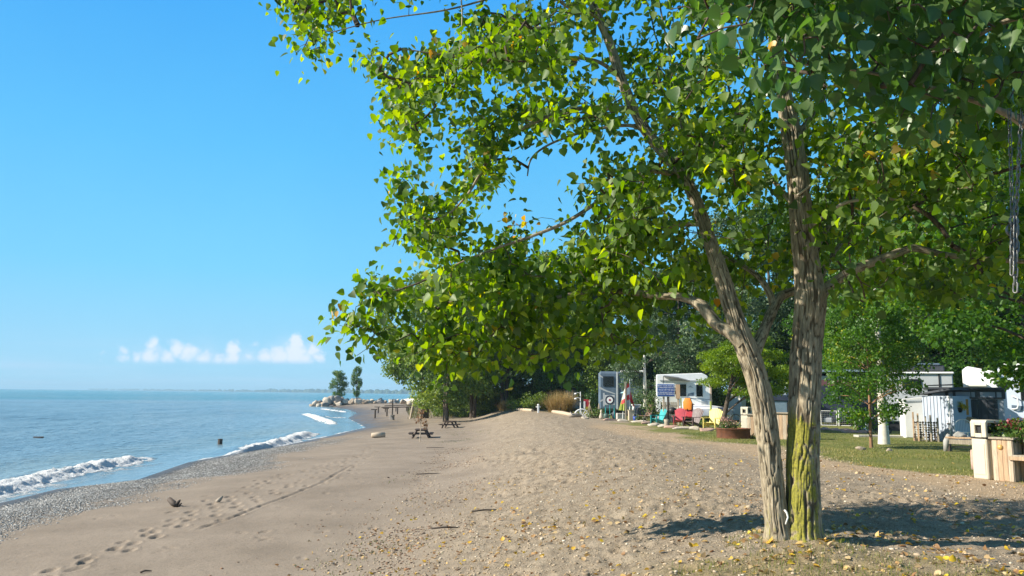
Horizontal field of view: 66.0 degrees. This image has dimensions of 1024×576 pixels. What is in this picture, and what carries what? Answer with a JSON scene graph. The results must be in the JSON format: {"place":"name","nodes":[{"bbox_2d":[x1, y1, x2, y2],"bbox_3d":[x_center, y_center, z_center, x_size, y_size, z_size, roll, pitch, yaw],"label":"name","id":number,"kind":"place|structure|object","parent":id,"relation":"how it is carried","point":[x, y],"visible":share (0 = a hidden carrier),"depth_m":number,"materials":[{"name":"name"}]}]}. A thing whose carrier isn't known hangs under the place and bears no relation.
{"place":"outdoors","nodes":[
{"label":"outdoors","id":0,"kind":"place"},
{"bbox_2d":[0,389,416,502],"bbox_3d":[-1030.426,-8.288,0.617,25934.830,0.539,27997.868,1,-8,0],"label":"lake","id":1,"kind":"structure","parent":0,"point":[93,437],"depth_m":70.53,"materials":[{"name":"liquid"}]},
{"bbox_2d":[145,390,382,393],"bbox_3d":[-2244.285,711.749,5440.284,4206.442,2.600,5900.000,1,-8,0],"label":"shore","id":2,"kind":"structure","parent":0,"point":[299,392],"depth_m":3995.33,"materials":[{"name":"soil"}]},
{"bbox_2d":[88,388,425,393],"bbox_3d":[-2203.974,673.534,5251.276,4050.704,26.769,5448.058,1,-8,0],"label":"treeline","id":3,"kind":"object","parent":2,"relation":"on","point":[385,391],"visible":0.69,"depth_m":4262.60,"materials":[{"name":"green plant"}]},
{"bbox_2d":[0,0,1005,391],"label":"sky","id":4,"kind":"structure","parent":0,"point":[179,211],"materials":[{"name":"blue"}]},
{"bbox_2d":[0,403,1023,575],"bbox_3d":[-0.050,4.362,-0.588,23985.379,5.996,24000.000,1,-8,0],"label":"beach","id":5,"kind":"structure","parent":0,"point":[199,531],"depth_m":15.51,"materials":[{"name":"sand"}]},
{"bbox_2d":[167,497,181,506],"bbox_3d":[-8.479,5.384,19.780,0.462,0.243,0.150,-4,-9,31],"label":"driftwood stump","id":6,"kind":"object","parent":5,"relation":"on","point":[172,502],"visible":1,"depth_m":19.73,"materials":[{"name":"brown wood"}]},
{"bbox_2d":[0,436,363,543],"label":"beach pebbles","id":7,"kind":"object","parent":5,"relation":"on","point":[59,504],"visible":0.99,"depth_m":24.40,"materials":[{"name":"gravel"}]},
{"bbox_2d":[328,370,348,395],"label":"shore sapling","id":8,"kind":"object","parent":5,"relation":"on","point":[339,375],"visible":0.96,"depth_m":202.45,"materials":[{"name":"green plant"}]},
{"bbox_2d":[351,366,362,398],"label":"shore sapling","id":9,"kind":"object","parent":5,"relation":"on","point":[357,382],"visible":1,"depth_m":198.26,"materials":[{"name":"green plant"}]},
{"bbox_2d":[371,432,384,437],"bbox_3d":[-8.840,9.727,52.092,0.896,0.390,0.380,3,-8,-18],"label":"cut log","id":10,"kind":"object","parent":5,"relation":"on","point":[378,435],"visible":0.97,"depth_m":51.95,"materials":[{"name":"brown wood"}]},
{"bbox_2d":[295,430,489,575],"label":"beach weeds","id":11,"kind":"object","parent":5,"relation":"on","point":[381,540],"visible":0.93,"depth_m":12.96,"materials":[{"name":"green plant"}]},
{"bbox_2d":[209,444,579,575],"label":"beach debris","id":12,"kind":"object","parent":5,"relation":"on","point":[405,568],"visible":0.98,"depth_m":14.28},
{"bbox_2d":[381,404,417,411],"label":"timber rail","id":13,"kind":"object","parent":5,"relation":"on","point":[402,406],"visible":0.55,"depth_m":124.76,"materials":[{"name":"brown wood"}]},
{"bbox_2d":[373,269,468,417],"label":"shoreline tree","id":14,"kind":"object","parent":5,"relation":"on","point":[392,367],"visible":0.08,"depth_m":91.28,"materials":[{"name":"green plant"}]},
{"bbox_2d":[408,428,433,438],"bbox_3d":[-5.780,9.329,50.199,1.570,0.695,1.750,1,-8,-4],"label":"picnic table","id":15,"kind":"object","parent":5,"relation":"on","point":[415,432],"visible":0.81,"depth_m":49.60,"materials":[{"name":"brown wood"}]},
{"bbox_2d":[415,409,427,441],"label":"withered sapling","id":16,"kind":"object","parent":5,"relation":"on","point":[423,423],"visible":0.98,"depth_m":45.78,"materials":[{"name":"plant"}]},
{"bbox_2d":[406,403,466,418],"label":"dune grass","id":17,"kind":"structure","parent":5,"relation":"on","point":[415,411],"depth_m":102.28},
{"bbox_2d":[430,393,458,416],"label":"underbrush","id":18,"kind":"object","parent":5,"relation":"on","point":[439,409],"visible":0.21,"depth_m":95.04,"materials":[{"name":"green plant"}]},
{"bbox_2d":[393,272,506,420],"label":"shoreline tree","id":19,"kind":"object","parent":5,"relation":"on","point":[471,385],"visible":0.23,"depth_m":77.38,"materials":[{"name":"green plant"}]},
{"bbox_2d":[419,291,499,418],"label":"shoreline tree","id":20,"kind":"object","parent":5,"relation":"on","point":[473,405],"visible":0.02,"depth_m":84.90,"materials":[{"name":"green plant"}]},
{"bbox_2d":[451,402,469,416],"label":"underbrush","id":21,"kind":"object","parent":5,"relation":"on","point":[464,410],"visible":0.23,"depth_m":90.71,"materials":[{"name":"green plant"}]},
{"bbox_2d":[466,393,497,416],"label":"underbrush","id":22,"kind":"object","parent":5,"relation":"on","point":[482,411],"visible":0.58,"depth_m":85.92,"materials":[{"name":"green plant"}]},
{"bbox_2d":[477,395,511,410],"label":"underbrush","id":23,"kind":"object","parent":5,"relation":"on","point":[491,402],"visible":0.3,"depth_m":85.64,"materials":[{"name":"green plant"}]},
{"bbox_2d":[459,271,547,401],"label":"shoreline tree","id":24,"kind":"object","parent":5,"relation":"on","point":[500,389],"visible":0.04,"depth_m":82.12,"materials":[{"name":"green plant"}]},
{"bbox_2d":[497,399,514,410],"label":"ornamental grass","id":25,"kind":"structure","parent":5,"relation":"on","point":[503,406],"depth_m":80.53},
{"bbox_2d":[506,396,529,410],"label":"shrub","id":26,"kind":"object","parent":5,"relation":"on","point":[515,404],"visible":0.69,"depth_m":77.14,"materials":[{"name":"green plant"}]},
{"bbox_2d":[504,379,535,407],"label":"underbrush","id":27,"kind":"object","parent":5,"relation":"on","point":[520,383],"visible":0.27,"depth_m":85.39,"materials":[{"name":"green plant"}]},
{"bbox_2d":[520,391,550,410],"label":"shrub","id":28,"kind":"object","parent":5,"relation":"on","point":[531,402],"visible":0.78,"depth_m":73.77,"materials":[{"name":"green plant"}]},
{"bbox_2d":[515,382,555,408],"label":"underbrush","id":29,"kind":"object","parent":5,"relation":"on","point":[534,389],"visible":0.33,"depth_m":84.43,"materials":[{"name":"green plant"}]},
{"bbox_2d":[503,351,570,394],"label":"poplar tree","id":30,"kind":"object","parent":5,"relation":"on","point":[513,377],"visible":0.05,"depth_m":90.12,"materials":[{"name":"green plant"}]},
{"bbox_2d":[514,250,594,409],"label":"poplar tree","id":31,"kind":"object","parent":5,"relation":"on","point":[540,378],"visible":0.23,"depth_m":79.96,"materials":[{"name":"green plant"}]},
{"bbox_2d":[563,385,584,408],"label":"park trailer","id":32,"kind":"object","parent":5,"relation":"on","point":[574,389],"visible":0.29,"depth_m":81.15,"materials":[{"name":"white plastic"}]},
{"bbox_2d":[583,389,597,412],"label":"shrub","id":33,"kind":"object","parent":5,"relation":"on","point":[591,397],"visible":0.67,"depth_m":69.28,"materials":[{"name":"green plant"}]},
{"bbox_2d":[552,299,634,401],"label":"shoreline tree","id":34,"kind":"object","parent":5,"relation":"on","point":[590,382],"visible":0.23,"depth_m":77.60,"materials":[{"name":"green plant"}]},
{"bbox_2d":[586,407,604,417],"bbox_3d":[5.811,8.741,54.840,1.270,0.888,1.015,1,-8,0],"label":"shrub","id":35,"kind":"object","parent":5,"relation":"on","point":[596,415],"visible":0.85,"depth_m":54.82,"materials":[{"name":"green plant"}]},
{"bbox_2d":[603,393,614,418],"bbox_3d":[6.571,8.024,53.414,0.786,1.806,0.636,0,-8,7],"label":"roundel sign","id":36,"kind":"object","parent":5,"relation":"on","point":[609,400],"visible":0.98,"depth_m":53.19,"materials":[{"name":"white paint"}]},
{"bbox_2d":[598,370,642,414],"bbox_3d":[9.249,8.784,66.209,3.750,3.480,8.370,0,-8,8],"label":"motorhome","id":37,"kind":"object","parent":5,"relation":"on","point":[608,381],"visible":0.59,"depth_m":62.62,"materials":[{"name":"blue metal"}]},
{"bbox_2d":[603,376,613,385],"bbox_3d":[7.668,7.425,62.697,0.850,0.800,0.050,0,-8,8],"label":"window","id":38,"kind":"structure","parent":37,"relation":"in","point":[607,380],"depth_m":62.68,"materials":[{"name":"black glass"}]},
{"bbox_2d":[567,259,675,387],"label":"poplar tree","id":39,"kind":"object","parent":5,"relation":"on","point":[649,368],"visible":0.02,"depth_m":81.38,"materials":[{"name":"green plant"}]},
{"bbox_2d":[621,380,634,409],"bbox_3d":[7.613,7.351,51.865,0.920,2.850,0.180,0,-8,8],"label":"flag","id":40,"kind":"object","parent":5,"relation":"on","point":[629,397],"visible":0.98,"depth_m":51.86,"materials":[{"name":"fabric"}]},
{"bbox_2d":[258,0,1023,541],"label":"cottonwood tree","id":41,"kind":"object","parent":5,"relation":"on","point":[710,154],"visible":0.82,"depth_m":8.99,"materials":[{"name":"green plant"}]},
{"bbox_2d":[608,317,679,418],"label":"silver poplar tree","id":42,"kind":"object","parent":5,"relation":"on","point":[652,330],"visible":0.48,"depth_m":54.53,"materials":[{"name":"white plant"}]},
{"bbox_2d":[274,453,1023,575],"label":"leaf litter","id":43,"kind":"object","parent":5,"relation":"on","point":[952,557],"visible":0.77,"depth_m":10.12,"materials":[{"name":"plant"}]},
{"bbox_2d":[639,392,662,421],"bbox_3d":[8.579,7.316,48.015,1.658,1.937,1.480,1,-8,0],"label":"shrub","id":44,"kind":"object","parent":5,"relation":"on","point":[655,410],"visible":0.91,"depth_m":47.99,"materials":[{"name":"green plant"}]},
{"bbox_2d":[290,426,1023,575],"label":"sand clods","id":45,"kind":"object","parent":5,"relation":"on","point":[724,536],"visible":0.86,"depth_m":12.38,"materials":[{"name":"sand"}]},
{"bbox_2d":[650,409,666,423],"bbox_3d":[8.390,7.325,44.934,0.889,0.915,0.713,5,-9,-28],"label":"adirondack chair","id":46,"kind":"object","parent":5,"relation":"on","point":[662,415],"visible":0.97,"depth_m":44.93,"materials":[{"name":"teal paint"}]},
{"bbox_2d":[641,337,685,407],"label":"understory tree","id":47,"kind":"object","parent":5,"relation":"on","point":[651,373],"visible":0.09,"depth_m":80.57,"materials":[{"name":"green plant"}]},
{"bbox_2d":[655,384,675,423],"bbox_3d":[8.809,6.699,45.111,1.192,2.425,0.153,0,-8,3],"label":"beach sign","id":48,"kind":"object","parent":5,"relation":"on","point":[665,390],"visible":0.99,"depth_m":45.14,"materials":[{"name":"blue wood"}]},
{"bbox_2d":[637,249,707,373],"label":"aspen tree","id":49,"kind":"object","parent":5,"relation":"on","point":[678,368],"visible":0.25,"depth_m":71.43,"materials":[{"name":"green plant"}]},
{"bbox_2d":[676,384,679,424],"bbox_3d":[9.339,6.629,44.337,0.240,2.400,0.105,-1,-8,12],"label":"signboard back","id":50,"kind":"object","parent":5,"relation":"on","point":[677,391],"visible":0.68,"depth_m":44.37,"materials":[{"name":"brown wood"}]},
{"bbox_2d":[673,408,686,425],"bbox_3d":[8.945,6.905,42.026,0.770,0.988,0.960,-2,-8,20],"label":"adirondack chair","id":51,"kind":"object","parent":5,"relation":"on","point":[680,413],"visible":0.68,"depth_m":42.25,"materials":[{"name":"red plastic"}]},
{"bbox_2d":[681,404,692,424],"bbox_3d":[9.772,7.070,43.944,0.572,1.160,0.660,-3,-8,25],"label":"folding chair","id":52,"kind":"object","parent":5,"relation":"on","point":[689,413],"visible":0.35,"depth_m":44.09,"materials":[{"name":"metal"}]},
{"bbox_2d":[683,398,691,409],"bbox_3d":[9.847,6.507,44.194,0.520,0.675,0.110,-3,-8,25],"label":"life vest","id":53,"kind":"object","parent":52,"relation":"hanging from","point":[687,403],"visible":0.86,"depth_m":44.15,"materials":[{"name":"orange fabric"}]},
{"bbox_2d":[654,373,728,420],"bbox_3d":[11.884,7.440,53.530,4.517,3.218,8.790,-1,-8,9],"label":"travel trailer","id":54,"kind":"object","parent":5,"relation":"on","point":[697,394],"visible":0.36,"depth_m":51.53,"materials":[{"name":"white paint"}]},
{"bbox_2d":[661,347,721,400],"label":"understory tree","id":55,"kind":"object","parent":5,"relation":"on","point":[672,358],"visible":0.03,"depth_m":75.89,"materials":[{"name":"green plant"}]},
{"bbox_2d":[683,408,704,427],"bbox_3d":[9.058,6.512,39.304,1.010,1.038,0.810,7,-10,-40],"label":"slatted chair","id":56,"kind":"object","parent":5,"relation":"on","point":[697,413],"visible":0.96,"depth_m":39.33,"materials":[{"name":"pink plastic"}]},
{"bbox_2d":[650,264,752,391],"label":"poplar tree","id":57,"kind":"object","parent":5,"relation":"on","point":[680,307],"visible":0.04,"depth_m":81.91,"materials":[{"name":"green plant"}]},
{"bbox_2d":[679,405,732,420],"bbox_3d":[12.491,8.123,51.061,3.500,1.114,1.805,0,-8,8],"label":"covered boat","id":58,"kind":"object","parent":5,"relation":"on","point":[706,410],"visible":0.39,"depth_m":50.50,"materials":[{"name":"white paint"}]},
{"bbox_2d":[703,408,722,428],"bbox_3d":[9.715,6.354,38.091,0.826,1.058,1.030,-5,-10,38],"label":"adirondack chair","id":59,"kind":"object","parent":5,"relation":"on","point":[715,415],"visible":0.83,"depth_m":38.24,"materials":[{"name":"yellow paint"}]},
{"bbox_2d":[697,338,747,406],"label":"understory tree","id":60,"kind":"object","parent":5,"relation":"on","point":[716,401],"visible":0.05,"depth_m":73.08,"materials":[{"name":"green plant"}]},
{"bbox_2d":[716,416,750,438],"bbox_3d":[8.657,5.483,30.860,1.330,0.898,1.330,1,-8,0],"label":"flower ring","id":61,"kind":"object","parent":5,"relation":"on","point":[726,430],"visible":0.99,"depth_m":30.45,"materials":[{"name":"metal"}]},
{"bbox_2d":[679,206,793,389],"bbox_3d":[17.582,1.937,62.335,8.681,17.065,8.511,3,-8,-15],"label":"aspen tree","id":62,"kind":"object","parent":5,"relation":"on","point":[759,303],"visible":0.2,"depth_m":61.61,"materials":[{"name":"green plant"}]},
{"bbox_2d":[696,332,789,426],"bbox_3d":[11.340,4.581,37.745,5.076,5.146,5.557,-4,-9,29],"label":"honey locust tree","id":63,"kind":"object","parent":5,"relation":"on","point":[720,360],"visible":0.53,"depth_m":37.34,"materials":[{"name":"green plant"}]},
{"bbox_2d":[741,407,751,427],"bbox_3d":[10.433,5.880,35.080,0.353,1.171,0.506,-5,-10,38],"label":"waste bin","id":64,"kind":"object","parent":5,"relation":"on","point":[744,423],"visible":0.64,"depth_m":34.93,"materials":[{"name":"beige plastic"}]},
{"bbox_2d":[708,197,786,381],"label":"poplar tree","id":65,"kind":"object","parent":5,"relation":"on","point":[768,216],"visible":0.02,"depth_m":74.46,"materials":[{"name":"green plant"}]},
{"bbox_2d":[745,414,755,434],"bbox_3d":[10.116,5.707,32.841,0.640,0.892,0.640,-3,-8,25],"label":"planter box","id":66,"kind":"object","parent":5,"relation":"on","point":[750,420],"visible":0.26,"depth_m":32.66,"materials":[{"name":"brown wood"}]},
{"bbox_2d":[716,345,788,413],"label":"understory tree","id":67,"kind":"object","parent":5,"relation":"on","point":[748,402],"visible":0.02,"depth_m":69.58,"materials":[{"name":"green plant"}]},
{"bbox_2d":[766,332,792,396],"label":"understory tree","id":68,"kind":"object","parent":5,"relation":"on","point":[782,340],"visible":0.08,"depth_m":66.67,"materials":[{"name":"green plant"}]},
{"bbox_2d":[773,388,787,411],"bbox_3d":[16.584,7.125,47.806,2.800,2.280,2.950,-2,-8,19],"label":"utility trailer","id":69,"kind":"object","parent":5,"relation":"on","point":[781,404],"visible":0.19,"depth_m":46.58,"materials":[{"name":"blue plastic"}]},
{"bbox_2d":[776,412,787,439],"bbox_3d":[10.562,5.344,30.597,0.690,1.022,0.690,-4,-9,30],"label":"planter box","id":70,"kind":"object","parent":5,"relation":"on","point":[782,417],"visible":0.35,"depth_m":30.35,"materials":[{"name":"brown wood"}]},
{"bbox_2d":[738,197,864,385],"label":"poplar tree","id":71,"kind":"object","parent":5,"relation":"on","point":[782,235],"visible":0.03,"depth_m":66.09,"materials":[{"name":"green plant"}]},
{"bbox_2d":[643,0,1023,189],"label":"overhanging cottonwood tree","id":72,"kind":"object","parent":5,"relation":"on","point":[896,68],"visible":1,"depth_m":4.27,"materials":[{"name":"green plant"}]},
{"bbox_2d":[1005,108,1023,293],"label":"hanging chain","id":73,"kind":"object","parent":72,"relation":"hanging from","point":[1013,234],"visible":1,"depth_m":4.13,"materials":[{"name":"metal"}]},
{"bbox_2d":[649,431,1022,482],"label":"lawn grass","id":74,"kind":"structure","parent":5,"relation":"on","point":[965,456],"depth_m":22.70,"materials":[{"name":"plant"}]},
{"bbox_2d":[820,410,852,425],"bbox_3d":[18.970,7.517,45.814,1.935,1.000,0.725,-2,-8,22],"label":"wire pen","id":75,"kind":"object","parent":5,"relation":"on","point":[827,420],"visible":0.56,"depth_m":45.81,"materials":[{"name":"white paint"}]},
{"bbox_2d":[664,529,1023,575],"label":"dry grass","id":76,"kind":"structure","parent":5,"relation":"on","point":[847,546],"depth_m":7.55,"materials":[{"name":"plant"}]},
{"bbox_2d":[820,370,877,422],"bbox_3d":[19.940,6.526,46.789,3.700,3.210,5.245,-3,-8,23],"label":"camper with awning","id":77,"kind":"object","parent":5,"relation":"on","point":[826,407],"visible":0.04,"depth_m":45.91,"materials":[{"name":"blue plastic"}]},
{"bbox_2d":[781,243,939,372],"bbox_3d":[22.649,2.701,52.045,9.806,13.042,9.909,3,-8,-17],"label":"bright maple tree","id":78,"kind":"object","parent":5,"relation":"on","point":[829,297],"visible":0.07,"depth_m":51.18,"materials":[{"name":"green plant"}]},
{"bbox_2d":[810,162,930,369],"bbox_3d":[27.652,-0.091,60.069,12.030,20.733,11.406,4,-8,-22],"label":"poplar tree","id":79,"kind":"object","parent":5,"relation":"on","point":[828,201],"visible":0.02,"depth_m":61.22,"materials":[{"name":"green plant"}]},
{"bbox_2d":[821,295,928,447],"bbox_3d":[11.612,2.754,26.034,3.459,5.521,3.115,3,-8,-17],"label":"young tree","id":80,"kind":"object","parent":5,"relation":"on","point":[858,415],"visible":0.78,"depth_m":25.55,"materials":[{"name":"green plant"}]},
{"bbox_2d":[853,435,902,437],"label":"paving slab","id":81,"kind":"structure","parent":5,"relation":"on","point":[895,436],"depth_m":32.74,"materials":[{"name":"concrete"}]},
{"bbox_2d":[867,410,891,433],"bbox_3d":[16.786,6.163,36.236,1.034,1.068,0.660,2,-8,-11],"label":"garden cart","id":82,"kind":"object","parent":5,"relation":"on","point":[873,425],"visible":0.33,"depth_m":36.03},
{"bbox_2d":[820,218,959,443],"bbox_3d":[13.223,1.645,28.555,4.860,8.471,4.799,6,-9,-35],"label":"white birch tree","id":83,"kind":"object","parent":5,"relation":"on","point":[883,429],"visible":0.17,"depth_m":27.92,"materials":[{"name":"green plant"}]},
{"bbox_2d":[897,397,922,437],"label":"white shed","id":84,"kind":"structure","parent":5,"relation":"on","point":[906,427],"depth_m":32.57,"materials":[{"name":"paint"}]},
{"bbox_2d":[904,402,922,436],"bbox_3d":[16.628,5.439,32.529,0.740,1.420,0.020,-1,-8,9],"label":"door","id":85,"kind":"structure","parent":84,"relation":"in","point":[916,407],"depth_m":32.55,"materials":[{"name":"white paint"}]},
{"bbox_2d":[824,171,1009,357],"bbox_3d":[30.518,0.559,58.536,14.804,19.120,13.683,-1,-8,14],"label":"poplar tree","id":86,"kind":"object","parent":5,"relation":"on","point":[926,233],"visible":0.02,"depth_m":57.65,"materials":[{"name":"green plant"}]},
{"bbox_2d":[884,363,953,430],"bbox_3d":[20.744,5.616,40.571,3.300,3.370,3.350,-3,-8,23],"label":"fifth wheel trailer","id":87,"kind":"object","parent":5,"relation":"on","point":[937,376],"visible":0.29,"depth_m":39.20,"materials":[{"name":"white paint"},{"name":"glass"}]},
{"bbox_2d":[838,217,1011,386],"bbox_3d":[25.479,2.136,49.328,10.276,13.525,10.169,7,-10,-41],"label":"bright maple tree","id":88,"kind":"object","parent":5,"relation":"on","point":[956,362],"visible":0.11,"depth_m":47.16,"materials":[{"name":"green plant"}]},
{"bbox_2d":[912,412,939,441],"bbox_3d":[15.848,5.361,30.193,0.893,1.200,0.452,-3,-9,27],"label":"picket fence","id":89,"kind":"object","parent":5,"relation":"on","point":[930,434],"visible":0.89,"depth_m":30.05,"materials":[{"name":"brown wood"}]},
{"bbox_2d":[916,337,968,386],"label":"understory tree","id":90,"kind":"object","parent":5,"relation":"on","point":[943,354],"visible":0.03,"depth_m":52.77,"materials":[{"name":"green plant"}]},
{"bbox_2d":[920,388,971,440],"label":"garden shed","id":91,"kind":"structure","parent":5,"relation":"on","point":[943,410],"depth_m":30.40,"materials":[{"name":"white"}]},
{"bbox_2d":[873,106,1023,392],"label":"bright maple tree","id":92,"kind":"object","parent":5,"relation":"on","point":[946,327],"visible":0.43,"depth_m":21.95,"materials":[{"name":"green plant"}]},
{"bbox_2d":[945,436,971,450],"bbox_3d":[14.031,4.817,24.242,1.200,0.460,0.400,-5,-9,36],"label":"wooden bench","id":93,"kind":"object","parent":5,"relation":"on","point":[953,440],"visible":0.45,"depth_m":24.27,"materials":[{"name":"brown wood"}]},
{"bbox_2d":[943,434,950,450],"bbox_3d":[13.512,4.798,24.483,0.223,0.552,0.201,-1,-8,13],"label":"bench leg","id":94,"kind":"object","parent":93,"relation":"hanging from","point":[945,443],"visible":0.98,"depth_m":24.43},
{"bbox_2d":[896,150,1023,365],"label":"poplar tree","id":95,"kind":"object","parent":5,"relation":"on","point":[1000,184],"visible":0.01,"depth_m":53.83,"materials":[{"name":"green plant"}]},
{"bbox_2d":[954,419,970,444],"bbox_3d":[16.168,5.152,28.249,0.568,0.906,0.532,-4,-9,31],"label":"wire chair","id":96,"kind":"object","parent":5,"relation":"on","point":[963,428],"visible":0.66,"depth_m":28.44,"materials":[{"name":"white paint"}]},
{"bbox_2d":[923,387,1008,436],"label":"garden shed","id":97,"kind":"structure","parent":5,"relation":"on","point":[987,403],"depth_m":30.28,"materials":[{"name":"grey"}]},
{"bbox_2d":[971,399,977,425],"bbox_3d":[17.616,5.095,30.485,0.670,1.560,0.065,-3,-9,26],"label":"door","id":98,"kind":"structure","parent":97,"relation":"in","point":[973,402],"depth_m":30.42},
{"bbox_2d":[980,392,994,396],"bbox_3d":[18.240,4.091,30.249,0.500,0.200,0.020,-3,-9,26],"label":"clerestory window","id":99,"kind":"structure","parent":97,"relation":"in","point":[982,394],"depth_m":30.24,"materials":[{"name":"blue glass"}]},
{"bbox_2d":[977,400,998,425],"bbox_3d":[18.233,5.060,30.179,0.670,1.560,0.065,-3,-9,26],"label":"door","id":100,"kind":"structure","parent":97,"relation":"in","point":[987,409],"depth_m":30.22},
{"bbox_2d":[929,208,1023,370],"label":"bright maple tree","id":101,"kind":"object","parent":5,"relation":"on","point":[1020,289],"visible":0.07,"depth_m":49.74,"materials":[{"name":"green plant"}]},
{"bbox_2d":[970,420,1001,479],"bbox_3d":[9.755,3.311,16.181,0.516,1.195,0.360,4,-8,-23],"label":"waste bin","id":102,"kind":"object","parent":5,"relation":"on","point":[982,455],"visible":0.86,"depth_m":16.04,"materials":[{"name":"beige plastic"}]},
{"bbox_2d":[960,173,1023,356],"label":"poplar tree","id":103,"kind":"object","parent":5,"relation":"on","point":[990,218],"visible":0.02,"depth_m":54.09,"materials":[{"name":"green plant"}]},
{"bbox_2d":[962,363,1023,427],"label":"motorhome","id":104,"kind":"object","parent":5,"relation":"on","point":[1013,400],"visible":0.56,"depth_m":39.75,"materials":[{"name":"white paint"}]},
{"bbox_2d":[987,417,1023,481],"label":"planter bench","id":105,"kind":"object","parent":5,"relation":"on","point":[1008,456],"visible":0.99,"depth_m":15.69,"materials":[{"name":"brown wood"}]},
{"bbox_2d":[516,390,581,412],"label":"ornamental grass","id":106,"kind":"structure","parent":0,"point":[559,402],"depth_m":69.53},
{"bbox_2d":[661,402,676,422],"bbox_3d":[9.692,7.623,48.392,1.100,1.250,0.060,-1,-8,11],"label":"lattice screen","id":107,"kind":"object","parent":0,"point":[673,404],"visible":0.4,"depth_m":48.37,"materials":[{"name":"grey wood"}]},
{"bbox_2d":[728,394,745,419],"bbox_3d":[15.915,8.307,55.777,1.000,2.000,0.820,-6,-10,40],"label":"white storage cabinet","id":108,"kind":"object","parent":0,"point":[737,409],"visible":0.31,"depth_m":55.38,"materials":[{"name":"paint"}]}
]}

